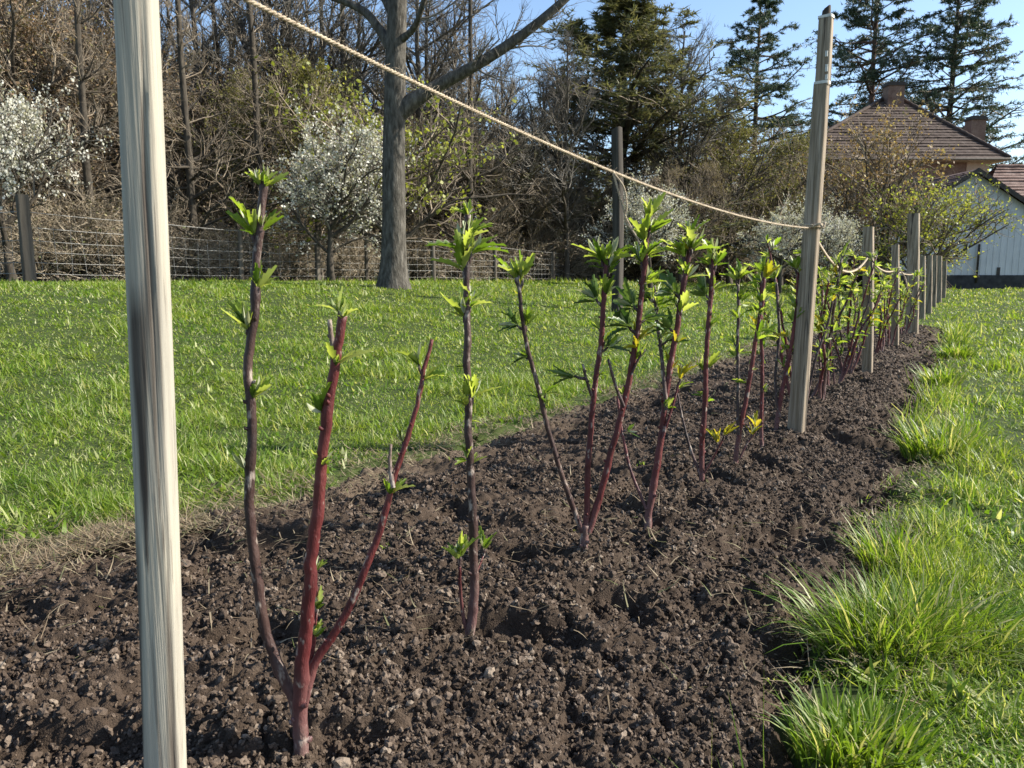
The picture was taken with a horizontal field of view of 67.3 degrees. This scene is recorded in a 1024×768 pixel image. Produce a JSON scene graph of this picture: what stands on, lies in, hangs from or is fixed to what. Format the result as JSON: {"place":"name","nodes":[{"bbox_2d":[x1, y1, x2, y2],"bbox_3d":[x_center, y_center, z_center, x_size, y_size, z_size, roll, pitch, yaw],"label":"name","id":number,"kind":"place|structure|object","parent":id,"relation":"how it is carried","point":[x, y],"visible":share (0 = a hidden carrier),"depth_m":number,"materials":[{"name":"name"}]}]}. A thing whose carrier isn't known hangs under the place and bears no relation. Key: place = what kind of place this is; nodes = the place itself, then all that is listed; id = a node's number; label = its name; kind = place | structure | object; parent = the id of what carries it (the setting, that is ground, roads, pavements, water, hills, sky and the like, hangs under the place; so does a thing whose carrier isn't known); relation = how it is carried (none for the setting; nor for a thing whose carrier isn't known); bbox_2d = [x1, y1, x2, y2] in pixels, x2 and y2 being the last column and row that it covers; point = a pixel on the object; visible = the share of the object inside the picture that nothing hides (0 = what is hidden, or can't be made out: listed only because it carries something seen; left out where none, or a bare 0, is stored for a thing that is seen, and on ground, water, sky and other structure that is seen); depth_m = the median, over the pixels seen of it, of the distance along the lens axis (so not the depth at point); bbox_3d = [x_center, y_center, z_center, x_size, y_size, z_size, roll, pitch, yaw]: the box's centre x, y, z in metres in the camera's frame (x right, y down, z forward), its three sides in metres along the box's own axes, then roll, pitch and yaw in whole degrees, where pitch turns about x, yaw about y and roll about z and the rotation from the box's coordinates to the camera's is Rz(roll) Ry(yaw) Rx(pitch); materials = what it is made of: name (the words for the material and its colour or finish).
{"place":"outdoors","nodes":[
{"label":"outdoors","id":0,"kind":"place"},
{"bbox_2d":[0,273,1023,767],"bbox_3d":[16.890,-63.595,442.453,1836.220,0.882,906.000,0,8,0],"label":"lawn","id":1,"kind":"structure","parent":0,"point":[482,439],"depth_m":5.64,"materials":[{"name":"green plant"}]},
{"bbox_2d":[0,185,63,280],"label":"brush thicket","id":2,"kind":"object","parent":1,"relation":"on","point":[15,267],"visible":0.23,"depth_m":18.09,"materials":[{"name":"plant"}]},
{"bbox_2d":[0,65,114,281],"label":"blossom tree","id":3,"kind":"object","parent":1,"relation":"on","point":[20,165],"visible":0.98,"depth_m":17.29,"materials":[{"name":"white plant"}]},
{"bbox_2d":[0,0,123,281],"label":"bare tree","id":4,"kind":"object","parent":1,"relation":"on","point":[29,27],"visible":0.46,"depth_m":20.33,"materials":[{"name":"brown plant"}]},
{"bbox_2d":[0,189,124,281],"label":"brush thicket","id":5,"kind":"object","parent":1,"relation":"on","point":[49,277],"visible":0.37,"depth_m":18.23,"materials":[{"name":"brown plant"}]},
{"bbox_2d":[1,0,167,280],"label":"bare tree","id":6,"kind":"object","parent":1,"relation":"on","point":[86,167],"visible":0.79,"depth_m":18.74,"materials":[{"name":"brown plant"}]},
{"bbox_2d":[0,0,178,263],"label":"bare tree","id":7,"kind":"object","parent":1,"relation":"on","point":[4,16],"visible":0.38,"depth_m":20.45,"materials":[{"name":"brown plant"}]},
{"bbox_2d":[0,165,189,281],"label":"brush thicket","id":8,"kind":"object","parent":1,"relation":"on","point":[67,266],"visible":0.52,"depth_m":18.61,"materials":[{"name":"brown plant"}]},
{"bbox_2d":[0,180,204,281],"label":"brush thicket","id":9,"kind":"object","parent":1,"relation":"on","point":[106,248],"visible":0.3,"depth_m":18.87,"materials":[{"name":"plant"}]},
{"bbox_2d":[4,0,202,185],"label":"bare tree","id":10,"kind":"object","parent":1,"relation":"on","point":[109,5],"visible":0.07,"depth_m":24.96,"materials":[{"name":"brown plant"}]},
{"bbox_2d":[0,2,208,279],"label":"bare tree","id":11,"kind":"object","parent":1,"relation":"on","point":[112,46],"visible":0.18,"depth_m":22.18,"materials":[{"name":"brown plant"}]},
{"bbox_2d":[73,186,244,280],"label":"brush thicket","id":12,"kind":"object","parent":1,"relation":"on","point":[122,260],"visible":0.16,"depth_m":19.86,"materials":[{"name":"plant"}]},
{"bbox_2d":[89,76,237,274],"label":"bare tree","id":13,"kind":"object","parent":1,"relation":"on","point":[170,192],"visible":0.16,"depth_m":23.91,"materials":[{"name":"brown plant"}]},
{"bbox_2d":[34,0,312,280],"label":"bare tree","id":14,"kind":"object","parent":1,"relation":"on","point":[193,6],"visible":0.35,"depth_m":25.24,"materials":[{"name":"brown plant"}]},
{"bbox_2d":[93,0,278,280],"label":"bare tree","id":15,"kind":"object","parent":1,"relation":"on","point":[191,197],"visible":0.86,"depth_m":20.24,"materials":[{"name":"brown plant"}]},
{"bbox_2d":[168,208,247,280],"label":"brush thicket","id":16,"kind":"object","parent":1,"relation":"on","point":[206,271],"visible":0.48,"depth_m":20.40,"materials":[{"name":"plant"}]},
{"bbox_2d":[166,90,308,279],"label":"bare tree","id":17,"kind":"object","parent":1,"relation":"on","point":[247,186],"visible":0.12,"depth_m":25.01,"materials":[{"name":"beige plant"}]},
{"bbox_2d":[164,64,311,256],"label":"leafing tree","id":18,"kind":"object","parent":1,"relation":"on","point":[253,188],"visible":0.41,"depth_m":23.80,"materials":[{"name":"green plant"}]},
{"bbox_2d":[169,187,306,280],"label":"brush thicket","id":19,"kind":"object","parent":1,"relation":"on","point":[236,263],"visible":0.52,"depth_m":21.48,"materials":[{"name":"plant"}]},
{"bbox_2d":[162,55,313,277],"bbox_3d":[-9.645,-7.319,26.686,6.240,7.756,6.604,-3,9,-19],"label":"bare tree","id":20,"kind":"object","parent":1,"relation":"on","point":[230,224],"visible":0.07,"depth_m":25.54,"materials":[{"name":"brown plant"}]},
{"bbox_2d":[211,0,321,277],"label":"bare tree","id":21,"kind":"object","parent":1,"relation":"on","point":[254,94],"visible":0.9,"depth_m":21.55,"materials":[{"name":"brown plant"}]},
{"bbox_2d":[196,38,343,277],"bbox_3d":[-8.498,-8.060,27.965,6.157,8.950,7.524,-2,8,-11],"label":"bare tree","id":22,"kind":"object","parent":1,"relation":"on","point":[283,72],"visible":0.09,"depth_m":27.02,"materials":[{"name":"beige plant"}]},
{"bbox_2d":[205,0,368,280],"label":"bare tree","id":23,"kind":"object","parent":1,"relation":"on","point":[290,53],"visible":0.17,"depth_m":26.58,"materials":[{"name":"brown plant"}]},
{"bbox_2d":[221,219,355,280],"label":"brush thicket","id":24,"kind":"object","parent":1,"relation":"on","point":[299,266],"visible":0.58,"depth_m":24.30,"materials":[{"name":"plant"}]},
{"bbox_2d":[0,194,592,281],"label":"wire fence","id":25,"kind":"object","parent":1,"relation":"on","point":[27,257],"visible":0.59,"depth_m":18.96,"materials":[{"name":"grey metal"}]},
{"bbox_2d":[174,0,424,278],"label":"bare tree","id":26,"kind":"object","parent":1,"relation":"on","point":[349,44],"visible":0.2,"depth_m":27.13,"materials":[{"name":"brown plant"}]},
{"bbox_2d":[224,39,375,280],"bbox_3d":[-6.441,-6.681,23.918,4.877,7.236,5.582,-3,9,-19],"label":"leafing tree","id":27,"kind":"object","parent":1,"relation":"on","point":[303,76],"visible":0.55,"depth_m":23.28,"materials":[{"name":"green plant"}]},
{"bbox_2d":[198,0,416,280],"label":"bare tree","id":28,"kind":"object","parent":1,"relation":"on","point":[284,25],"visible":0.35,"depth_m":26.42,"materials":[{"name":"brown plant"}]},
{"bbox_2d":[287,220,380,280],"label":"brush thicket","id":29,"kind":"object","parent":1,"relation":"on","point":[347,271],"visible":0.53,"depth_m":25.48,"materials":[{"name":"plant"}]},
{"bbox_2d":[242,85,435,281],"bbox_3d":[-4.585,-5.082,20.549,4.670,5.055,5.107,-7,11,-40],"label":"blossom tree","id":30,"kind":"object","parent":1,"relation":"on","point":[332,218],"visible":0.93,"depth_m":20.14,"materials":[{"name":"white plant"}]},
{"bbox_2d":[250,45,517,263],"bbox_3d":[-3.676,-6.021,22.197,7.261,6.601,6.979,-5,10,-33],"label":"leafing tree","id":31,"kind":"object","parent":1,"relation":"on","point":[427,159],"visible":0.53,"depth_m":22.01,"materials":[{"name":"green plant"}]},
{"bbox_2d":[324,60,454,278],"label":"bare tree","id":32,"kind":"object","parent":1,"relation":"on","point":[373,113],"visible":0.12,"depth_m":28.02,"materials":[{"name":"beige plant"}]},
{"bbox_2d":[368,219,461,280],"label":"brush thicket","id":33,"kind":"object","parent":1,"relation":"on","point":[411,259],"visible":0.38,"depth_m":27.48,"materials":[{"name":"plant"}]},
{"bbox_2d":[0,150,844,280],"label":"wood","id":34,"kind":"object","parent":1,"relation":"on","point":[341,238],"visible":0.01,"depth_m":45.50,"materials":[{"name":"beige plant"}]},
{"bbox_2d":[358,108,488,280],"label":"bare tree","id":35,"kind":"object","parent":1,"relation":"on","point":[409,224],"visible":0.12,"depth_m":28.23,"materials":[{"name":"beige plant"}]},
{"bbox_2d":[329,0,532,279],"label":"bare tree","id":36,"kind":"object","parent":1,"relation":"on","point":[416,67],"visible":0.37,"depth_m":27.62,"materials":[{"name":"brown plant"}]},
{"bbox_2d":[275,0,595,289],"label":"grey tree","id":37,"kind":"object","parent":1,"relation":"on","point":[400,107],"visible":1,"depth_m":15.35,"materials":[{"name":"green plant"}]},
{"bbox_2d":[405,0,483,278],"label":"bare tree","id":38,"kind":"object","parent":1,"relation":"on","point":[426,32],"visible":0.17,"depth_m":28.56,"materials":[{"name":"brown plant"}]},
{"bbox_2d":[409,171,486,280],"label":"bare tree","id":39,"kind":"object","parent":1,"relation":"on","point":[437,230],"visible":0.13,"depth_m":28.98,"materials":[{"name":"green plant"}]},
{"bbox_2d":[409,204,512,280],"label":"brush thicket","id":40,"kind":"object","parent":1,"relation":"on","point":[475,269],"visible":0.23,"depth_m":29.18,"materials":[{"name":"plant"}]},
{"bbox_2d":[0,324,941,767],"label":"soil bed","id":41,"kind":"object","parent":1,"relation":"on","point":[490,620],"visible":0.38,"depth_m":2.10,"materials":[{"name":"brown soil"}]},
{"bbox_2d":[113,0,186,767],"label":"wooden post","id":42,"kind":"object","parent":41,"relation":"on","point":[146,232],"visible":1,"depth_m":1.04,"materials":[{"name":"beige wood"}]},
{"bbox_2d":[220,164,444,756],"bbox_3d":[-0.309,0.169,1.347,0.384,1.086,0.144,0,8,0],"label":"young shrub","id":43,"kind":"object","parent":41,"relation":"on","point":[298,690],"visible":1,"depth_m":1.34,"materials":[{"name":"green plant"}]},
{"bbox_2d":[426,199,508,634],"bbox_3d":[-0.092,0.129,1.762,0.211,1.085,0.137,-6,10,-37],"label":"young shrub","id":44,"kind":"object","parent":41,"relation":"on","point":[467,246],"visible":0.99,"depth_m":1.73,"materials":[{"name":"green plant"}]},
{"bbox_2d":[0,324,1006,715],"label":"dead grass","id":45,"kind":"structure","parent":41,"relation":"on","point":[68,544],"depth_m":2.61,"materials":[{"name":"plant"}]},
{"bbox_2d":[494,192,673,549],"bbox_3d":[0.199,0.019,2.231,0.515,1.127,0.173,-1,8,-7],"label":"young shrub","id":46,"kind":"object","parent":41,"relation":"on","point":[646,227],"visible":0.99,"depth_m":2.21,"materials":[{"name":"green plant"}]},
{"bbox_2d":[616,215,720,529],"bbox_3d":[0.522,-0.012,2.625,0.309,1.108,0.178,0,8,0],"label":"young shrub","id":47,"kind":"object","parent":41,"relation":"on","point":[681,248],"visible":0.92,"depth_m":2.59,"materials":[{"name":"green plant"}]},
{"bbox_2d":[677,237,738,480],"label":"young shrub","id":48,"kind":"object","parent":41,"relation":"on","point":[712,258],"visible":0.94,"depth_m":2.97,"materials":[{"name":"green plant"}]},
{"bbox_2d":[719,254,780,462],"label":"young shrub","id":49,"kind":"object","parent":41,"relation":"on","point":[763,269],"visible":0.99,"depth_m":3.35,"materials":[{"name":"green plant"}]},
{"bbox_2d":[742,270,778,449],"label":"young shrub","id":50,"kind":"object","parent":41,"relation":"on","point":[763,345],"visible":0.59,"depth_m":3.70,"materials":[{"name":"green plant"}]},
{"bbox_2d":[766,255,804,429],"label":"young shrub","id":51,"kind":"object","parent":41,"relation":"on","point":[794,263],"visible":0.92,"depth_m":4.05,"materials":[{"name":"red plant"}]},
{"bbox_2d":[746,234,853,397],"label":"young shrub","id":52,"kind":"object","parent":41,"relation":"on","point":[782,313],"visible":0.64,"depth_m":4.77,"materials":[{"name":"green plant"}]},
{"bbox_2d":[787,5,833,432],"bbox_3d":[1.525,-0.679,3.964,0.117,2.397,0.101,6,10,34],"label":"wooden post","id":53,"kind":"object","parent":41,"relation":"on","point":[799,385],"visible":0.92,"depth_m":3.92,"materials":[{"name":"grey wood"}]},
{"bbox_2d":[233,0,828,243],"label":"twine","id":54,"kind":"object","parent":53,"relation":"attached to","point":[331,42],"visible":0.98,"depth_m":1.63,"materials":[{"name":"beige fabric"}]},
{"bbox_2d":[813,240,853,399],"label":"young shrub","id":55,"kind":"object","parent":41,"relation":"on","point":[823,356],"visible":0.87,"depth_m":4.89,"materials":[{"name":"green plant"}]},
{"bbox_2d":[816,266,884,373],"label":"young shrub","id":56,"kind":"object","parent":41,"relation":"on","point":[867,329],"visible":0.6,"depth_m":6.30,"materials":[{"name":"green plant"}]},
{"bbox_2d":[816,250,892,383],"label":"young shrub","id":57,"kind":"object","parent":41,"relation":"on","point":[854,335],"visible":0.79,"depth_m":5.90,"materials":[{"name":"green plant"}]},
{"bbox_2d":[861,227,873,372],"bbox_3d":[3.019,-0.580,6.530,0.183,1.476,0.100,0,8,0],"label":"wooden post","id":58,"kind":"object","parent":41,"relation":"in","point":[868,246],"visible":0.57,"depth_m":6.49,"materials":[{"name":"grey wood"}]},
{"bbox_2d":[891,245,898,345],"bbox_3d":[4.299,-0.853,8.635,0.180,1.400,0.094,0,8,0],"label":"wooden post","id":59,"kind":"object","parent":41,"relation":"in","point":[894,255],"visible":0.69,"depth_m":8.58,"materials":[{"name":"grey wood"}]},
{"bbox_2d":[906,213,919,333],"bbox_3d":[5.522,-1.385,10.602,0.251,1.887,0.218,5,10,33],"label":"wooden post","id":60,"kind":"object","parent":41,"relation":"in","point":[913,242],"visible":0.64,"depth_m":10.50,"materials":[{"name":"grey wood"}]},
{"bbox_2d":[406,0,547,280],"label":"bare tree","id":61,"kind":"object","parent":1,"relation":"on","point":[469,172],"visible":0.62,"depth_m":26.58,"materials":[{"name":"brown plant"}]},
{"bbox_2d":[406,0,557,277],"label":"bare tree","id":62,"kind":"object","parent":1,"relation":"on","point":[482,124],"visible":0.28,"depth_m":28.99,"materials":[{"name":"brown plant"}]},
{"bbox_2d":[452,131,528,280],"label":"bare tree","id":63,"kind":"object","parent":1,"relation":"on","point":[500,207],"visible":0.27,"depth_m":29.99,"materials":[{"name":"beige plant"}]},
{"bbox_2d":[447,156,540,281],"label":"bare tree","id":64,"kind":"object","parent":1,"relation":"on","point":[492,213],"visible":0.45,"depth_m":30.11,"materials":[{"name":"beige plant"}]},
{"bbox_2d":[430,52,583,280],"bbox_3d":[-0.591,-8.835,30.832,7.567,9.708,7.118,2,9,16],"label":"bare tree","id":65,"kind":"object","parent":1,"relation":"on","point":[530,149],"visible":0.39,"depth_m":30.89,"materials":[{"name":"brown plant"}]},
{"bbox_2d":[474,219,561,280],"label":"brush thicket","id":66,"kind":"object","parent":1,"relation":"on","point":[512,257],"visible":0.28,"depth_m":31.40,"materials":[{"name":"plant"}]},
{"bbox_2d":[500,150,571,279],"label":"bare tree","id":67,"kind":"object","parent":1,"relation":"on","point":[540,201],"visible":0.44,"depth_m":32.05,"materials":[{"name":"beige plant"}]},
{"bbox_2d":[484,22,611,280],"bbox_3d":[1.280,-9.377,31.540,6.305,10.622,6.703,-3,9,-21],"label":"bare tree","id":68,"kind":"object","parent":1,"relation":"on","point":[564,102],"visible":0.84,"depth_m":31.27,"materials":[{"name":"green plant"}]},
{"bbox_2d":[480,63,625,279],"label":"bare tree","id":69,"kind":"object","parent":1,"relation":"on","point":[544,97],"visible":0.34,"depth_m":32.86,"materials":[{"name":"brown plant"}]},
{"bbox_2d":[499,211,606,281],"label":"brush thicket","id":70,"kind":"object","parent":1,"relation":"on","point":[572,265],"visible":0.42,"depth_m":32.94,"materials":[{"name":"plant"}]},
{"bbox_2d":[535,160,607,262],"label":"bare tree","id":71,"kind":"object","parent":1,"relation":"on","point":[574,221],"visible":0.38,"depth_m":33.20,"materials":[{"name":"beige plant"}]},
{"bbox_2d":[526,214,633,281],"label":"brush thicket","id":72,"kind":"object","parent":1,"relation":"on","point":[583,277],"visible":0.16,"depth_m":34.77,"materials":[{"name":"plant"}]},
{"bbox_2d":[554,167,638,281],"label":"bare tree","id":73,"kind":"object","parent":1,"relation":"on","point":[597,212],"visible":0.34,"depth_m":33.72,"materials":[{"name":"beige plant"}]},
{"bbox_2d":[611,126,623,311],"bbox_3d":[1.942,-2.916,14.227,0.220,3.539,0.205,7,11,42],"label":"fence pole","id":74,"kind":"object","parent":1,"relation":"on","point":[617,166],"visible":0.7,"depth_m":14.11,"materials":[{"name":"grey wood"}]},
{"bbox_2d":[578,161,708,287],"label":"blossom tree","id":75,"kind":"object","parent":1,"relation":"on","point":[673,233],"visible":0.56,"depth_m":24.15,"materials":[{"name":"white plant"}]},
{"bbox_2d":[433,0,870,281],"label":"conifer tree","id":76,"kind":"object","parent":1,"relation":"on","point":[641,34],"visible":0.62,"depth_m":33.96,"materials":[{"name":"green plant"}]},
{"bbox_2d":[579,14,756,280],"bbox_3d":[6.687,-10.480,34.798,7.127,11.981,8.038,-1,8,-7],"label":"bare tree","id":77,"kind":"object","parent":1,"relation":"on","point":[695,146],"visible":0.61,"depth_m":33.87,"materials":[{"name":"brown plant"}]},
{"bbox_2d":[636,158,737,282],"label":"bare tree","id":78,"kind":"object","parent":1,"relation":"on","point":[677,174],"visible":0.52,"depth_m":32.27,"materials":[{"name":"beige plant"}]},
{"bbox_2d":[642,117,784,280],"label":"bare tree","id":79,"kind":"object","parent":1,"relation":"on","point":[697,270],"visible":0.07,"depth_m":37.70,"materials":[{"name":"beige plant"}]},
{"bbox_2d":[682,155,754,283],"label":"bare tree","id":80,"kind":"object","parent":1,"relation":"on","point":[716,179],"visible":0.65,"depth_m":32.94,"materials":[{"name":"beige plant"}]},
{"bbox_2d":[675,105,826,283],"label":"leafing tree","id":81,"kind":"object","parent":1,"relation":"on","point":[733,147],"visible":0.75,"depth_m":34.56,"materials":[{"name":"green plant"}]},
{"bbox_2d":[685,0,830,278],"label":"pine tree","id":82,"kind":"object","parent":1,"relation":"on","point":[760,18],"visible":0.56,"depth_m":41.31,"materials":[{"name":"green plant"}]},
{"bbox_2d":[736,191,838,293],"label":"blossom tree","id":83,"kind":"object","parent":1,"relation":"on","point":[781,245],"visible":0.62,"depth_m":25.96,"materials":[{"name":"white plant"}]},
{"bbox_2d":[733,128,861,284],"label":"leafing tree","id":84,"kind":"object","parent":1,"relation":"on","point":[800,147],"visible":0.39,"depth_m":36.76,"materials":[{"name":"green plant"}]},
{"bbox_2d":[778,192,895,285],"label":"blossom tree","id":85,"kind":"object","parent":1,"relation":"on","point":[836,240],"visible":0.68,"depth_m":26.82,"materials":[{"name":"white plant"}]},
{"bbox_2d":[770,136,906,290],"bbox_3d":[13.620,-7.173,32.328,5.952,6.810,6.131,1,8,5],"label":"leafing shrub","id":86,"kind":"object","parent":1,"relation":"on","point":[834,180],"visible":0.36,"depth_m":31.64,"materials":[{"name":"green plant"}]},
{"bbox_2d":[755,668,963,767],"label":"grass tuft","id":87,"kind":"object","parent":1,"relation":"on","point":[824,746],"visible":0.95,"depth_m":1.47,"materials":[{"name":"green plant"}]},
{"bbox_2d":[740,555,993,671],"bbox_3d":[0.885,0.551,1.903,0.600,0.222,0.537,0,8,0],"label":"grass tuft","id":88,"kind":"object","parent":1,"relation":"on","point":[845,613],"visible":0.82,"depth_m":1.91,"materials":[{"name":"green plant"}]},
{"bbox_2d":[734,81,1010,282],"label":"house","id":89,"kind":"structure","parent":1,"relation":"on","point":[973,150],"depth_m":46.08,"materials":[{"name":"brown tile"}]},
{"bbox_2d":[801,0,962,126],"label":"pine tree","id":90,"kind":"object","parent":1,"relation":"on","point":[869,77],"visible":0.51,"depth_m":61.52,"materials":[{"name":"green plant"}]},
{"bbox_2d":[774,88,1010,290],"bbox_3d":[14.684,-7.279,30.284,7.363,7.726,6.618,-2,8,-13],"label":"leafing shrub","id":91,"kind":"object","parent":1,"relation":"on","point":[878,174],"visible":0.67,"depth_m":29.18,"materials":[{"name":"brown twig"},{"name":"leaf"},{"name":"bark"}]},
{"bbox_2d":[830,506,971,574],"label":"grass tuft","id":92,"kind":"object","parent":1,"relation":"on","point":[864,557],"visible":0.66,"depth_m":2.46,"materials":[{"name":"green plant"}]},
{"bbox_2d":[840,163,1002,283],"bbox_3d":[14.563,-5.310,27.380,4.913,4.647,5.111,-6,10,-36],"label":"leafing shrub","id":93,"kind":"object","parent":1,"relation":"on","point":[897,214],"visible":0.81,"depth_m":26.82,"materials":[{"name":"green plant"}]},
{"bbox_2d":[829,164,1023,288],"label":"barn","id":94,"kind":"structure","parent":1,"relation":"on","point":[1001,265],"depth_m":36.52,"materials":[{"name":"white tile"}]},
{"bbox_2d":[840,556,1023,682],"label":"grass tuft","id":95,"kind":"object","parent":1,"relation":"on","point":[995,615],"visible":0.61,"depth_m":1.94,"materials":[{"name":"green plant"}]},
{"bbox_2d":[870,410,999,460],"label":"grass tuft","id":96,"kind":"object","parent":1,"relation":"on","point":[907,448],"visible":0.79,"depth_m":3.85,"materials":[{"name":"green plant"}]},
{"bbox_2d":[907,362,975,386],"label":"grass tuft","id":97,"kind":"object","parent":1,"relation":"on","point":[934,377],"visible":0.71,"depth_m":6.26,"materials":[{"name":"green plant"}]},
{"bbox_2d":[875,164,1023,291],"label":"leafing shrub","id":98,"kind":"object","parent":1,"relation":"on","point":[980,224],"visible":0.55,"depth_m":27.92,"materials":[{"name":"green plant"}]},
{"bbox_2d":[879,0,1023,171],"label":"pine tree","id":99,"kind":"object","parent":1,"relation":"on","point":[973,22],"visible":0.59,"depth_m":59.67,"materials":[{"name":"green plant"}]},
{"bbox_2d":[8,0,1023,272],"label":"sky","id":100,"kind":"structure","parent":0,"point":[727,12],"materials":[{"name":"blue"}]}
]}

